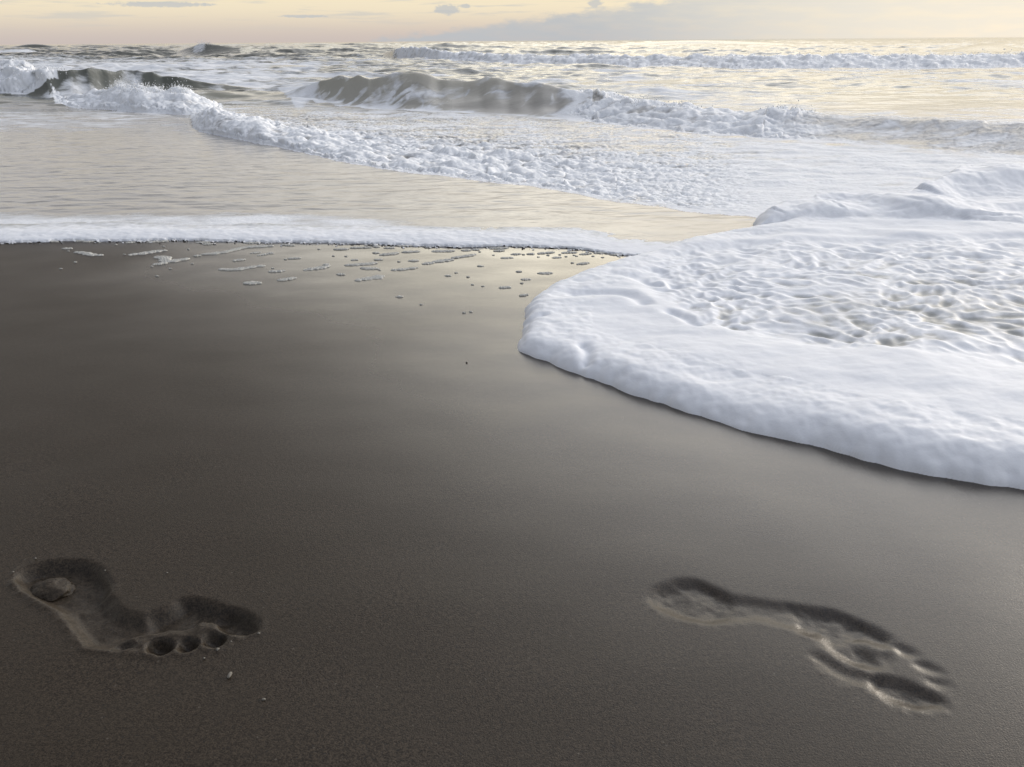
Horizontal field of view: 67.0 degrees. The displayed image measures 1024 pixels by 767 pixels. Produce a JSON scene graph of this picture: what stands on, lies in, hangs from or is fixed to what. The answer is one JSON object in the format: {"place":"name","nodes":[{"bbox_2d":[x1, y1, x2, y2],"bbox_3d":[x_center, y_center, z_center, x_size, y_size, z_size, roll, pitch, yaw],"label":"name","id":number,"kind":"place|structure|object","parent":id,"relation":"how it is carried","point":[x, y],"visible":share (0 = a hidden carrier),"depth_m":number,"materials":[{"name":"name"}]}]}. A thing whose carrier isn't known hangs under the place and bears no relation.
{"place":"outdoors","nodes":[
{"label":"outdoors","id":0,"kind":"place"},
{"bbox_2d":[0,239,1023,766],"bbox_3d":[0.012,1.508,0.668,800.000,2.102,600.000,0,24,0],"label":"beach","id":1,"kind":"structure","parent":0,"point":[428,519],"depth_m":1.03,"materials":[{"name":"grey sand"}]},
{"bbox_2d":[73,251,102,255],"bbox_3d":[-1.323,-0.405,2.416,0.124,0.007,0.036,13,27,27],"label":"foam fleck","id":2,"kind":"object","parent":1,"relation":"on","point":[86,253],"visible":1,"depth_m":2.41},
{"bbox_2d":[5,554,269,660],"bbox_3d":[-0.456,0.269,0.900,0.369,0.019,0.135,9,26,21],"label":"footprint","id":3,"kind":"object","parent":1,"relation":"on","point":[97,612],"visible":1,"depth_m":0.90},
{"bbox_2d":[30,577,75,601],"bbox_3d":[-0.565,0.255,0.949,0.056,0.023,0.042,0,24,0],"label":"sand lump","id":4,"kind":"object","parent":3,"relation":"in","point":[52,589],"visible":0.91,"depth_m":0.94,"materials":[{"name":"grey sand"}]},
{"bbox_2d":[128,250,167,255],"bbox_3d":[-1.140,-0.410,2.425,0.120,0.008,0.039,-17,29,-33],"label":"foam fleck","id":5,"kind":"object","parent":1,"relation":"on","point":[148,252],"visible":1,"depth_m":2.42},
{"bbox_2d":[152,262,166,264],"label":"foam fleck","id":6,"kind":"object","parent":1,"relation":"on","point":[160,263],"visible":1,"depth_m":2.30},
{"bbox_2d":[153,256,189,262],"bbox_3d":[-1.046,-0.376,2.345,0.127,0.008,0.076,7,25,17],"label":"foam fleck","id":7,"kind":"object","parent":1,"relation":"on","point":[167,259],"visible":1,"depth_m":2.34},
{"bbox_2d":[200,245,273,254],"bbox_3d":[-0.872,-0.425,2.454,0.232,0.007,0.054,-15,28,-30],"label":"foam fleck","id":8,"kind":"object","parent":1,"relation":"on","point":[236,249],"visible":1,"depth_m":2.46},
{"bbox_2d":[218,265,265,270],"bbox_3d":[-0.784,-0.334,2.248,0.138,0.007,0.043,-8,25,-17],"label":"foam fleck","id":9,"kind":"object","parent":1,"relation":"on","point":[235,269],"visible":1,"depth_m":2.24},
{"bbox_2d":[243,281,261,284],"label":"foam fleck","id":10,"kind":"object","parent":1,"relation":"on","point":[253,282],"visible":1,"depth_m":2.11},
{"bbox_2d":[268,270,285,272],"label":"foam fleck","id":11,"kind":"object","parent":1,"relation":"on","point":[274,271],"visible":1,"depth_m":2.21},
{"bbox_2d":[277,277,296,280],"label":"foam fleck","id":12,"kind":"object","parent":1,"relation":"on","point":[287,278],"visible":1,"depth_m":2.14},
{"bbox_2d":[303,265,330,270],"bbox_3d":[-0.565,-0.335,2.246,0.089,0.008,0.037,-13,27,-26],"label":"foam fleck","id":13,"kind":"object","parent":1,"relation":"on","point":[319,267],"visible":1,"depth_m":2.24},
{"bbox_2d":[344,262,377,265],"bbox_3d":[-0.444,-0.352,2.280,0.104,0.007,0.030,-7,25,-14],"label":"foam fleck","id":14,"kind":"object","parent":1,"relation":"on","point":[366,263],"visible":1,"depth_m":2.27},
{"bbox_2d":[354,275,384,280],"bbox_3d":[-0.394,-0.293,2.147,0.096,0.008,0.048,-9,25,-19],"label":"foam fleck","id":15,"kind":"object","parent":1,"relation":"on","point":[371,277],"visible":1,"depth_m":2.14},
{"bbox_2d":[360,267,379,269],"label":"foam fleck","id":16,"kind":"object","parent":1,"relation":"on","point":[369,268],"visible":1,"depth_m":2.23},
{"bbox_2d":[379,252,398,255],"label":"foam fleck","id":17,"kind":"object","parent":1,"relation":"on","point":[392,253],"visible":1,"depth_m":2.38},
{"bbox_2d":[391,267,417,270],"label":"foam fleck","id":18,"kind":"object","parent":1,"relation":"on","point":[400,269],"visible":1,"depth_m":2.22},
{"bbox_2d":[401,250,419,252],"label":"foam fleck","id":19,"kind":"object","parent":1,"relation":"on","point":[409,251],"visible":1,"depth_m":2.41},
{"bbox_2d":[432,259,453,262],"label":"foam fleck","id":20,"kind":"object","parent":1,"relation":"on","point":[441,260],"visible":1,"depth_m":2.31},
{"bbox_2d":[431,250,454,251],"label":"foam fleck","id":21,"kind":"object","parent":1,"relation":"on","point":[442,250],"visible":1,"depth_m":2.41},
{"bbox_2d":[451,254,476,258],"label":"foam fleck","id":22,"kind":"object","parent":1,"relation":"on","point":[466,255],"visible":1,"depth_m":2.35},
{"bbox_2d":[537,272,552,274],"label":"foam fleck","id":23,"kind":"object","parent":1,"relation":"on","point":[548,273],"visible":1,"depth_m":2.18},
{"bbox_2d":[537,251,554,253],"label":"foam fleck","id":24,"kind":"object","parent":1,"relation":"on","point":[545,252],"visible":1,"depth_m":2.38},
{"bbox_2d":[517,196,1023,489],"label":"foam tongue","id":25,"kind":"object","parent":1,"relation":"on","point":[895,342],"visible":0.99,"depth_m":1.63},
{"bbox_2d":[638,573,966,717],"bbox_3d":[0.314,0.275,0.864,0.341,0.008,0.134,15,28,30],"label":"footprint","id":26,"kind":"object","parent":1,"relation":"on","point":[855,651],"visible":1,"depth_m":0.85},
{"bbox_2d":[0,37,1023,243],"bbox_3d":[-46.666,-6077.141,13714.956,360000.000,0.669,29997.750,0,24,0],"label":"sea","id":27,"kind":"structure","parent":0,"point":[61,160],"depth_m":4.78,"materials":[{"name":"liquid"}]},
{"bbox_2d":[0,53,268,111],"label":"breaking wave","id":28,"kind":"object","parent":27,"relation":"on","point":[125,88],"visible":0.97,"depth_m":9.52,"materials":[{"name":"liquid"}]},
{"bbox_2d":[160,39,267,55],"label":"breaking wave","id":29,"kind":"object","parent":27,"relation":"on","point":[203,49],"visible":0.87,"depth_m":38.46,"materials":[{"name":"liquid"}]},
{"bbox_2d":[191,107,389,168],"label":"breaking wave","id":30,"kind":"object","parent":27,"relation":"on","point":[358,146],"visible":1,"depth_m":5.09,"materials":[{"name":"liquid"}]},
{"bbox_2d":[0,221,680,255],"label":"foam line","id":31,"kind":"object","parent":27,"relation":"on","point":[576,238],"visible":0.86,"depth_m":2.58,"materials":[{"name":"white liquid"}]},
{"bbox_2d":[146,240,168,242],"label":"foam fleck","id":32,"kind":"object","parent":31,"relation":"on","point":[158,241],"visible":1,"depth_m":2.55},
{"bbox_2d":[490,247,508,248],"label":"foam fleck","id":33,"kind":"object","parent":31,"relation":"on","point":[499,248],"visible":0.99,"depth_m":2.44},
{"bbox_2d":[260,72,1023,150],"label":"breaking wave","id":34,"kind":"object","parent":27,"relation":"on","point":[429,89],"visible":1,"depth_m":6.29,"materials":[{"name":"liquid"}]},
{"bbox_2d":[375,46,1023,67],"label":"breaking wave","id":35,"kind":"object","parent":27,"relation":"on","point":[860,59],"visible":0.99,"depth_m":17.27,"materials":[{"name":"liquid"}]},
{"bbox_2d":[753,164,1023,225],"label":"foam lobe","id":36,"kind":"object","parent":27,"relation":"on","point":[959,190],"visible":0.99,"depth_m":2.72,"materials":[{"name":"white liquid"}]},
{"bbox_2d":[0,0,1023,44],"label":"sky","id":37,"kind":"structure","parent":0,"point":[21,21],"materials":[{"name":"beige"}]}
]}

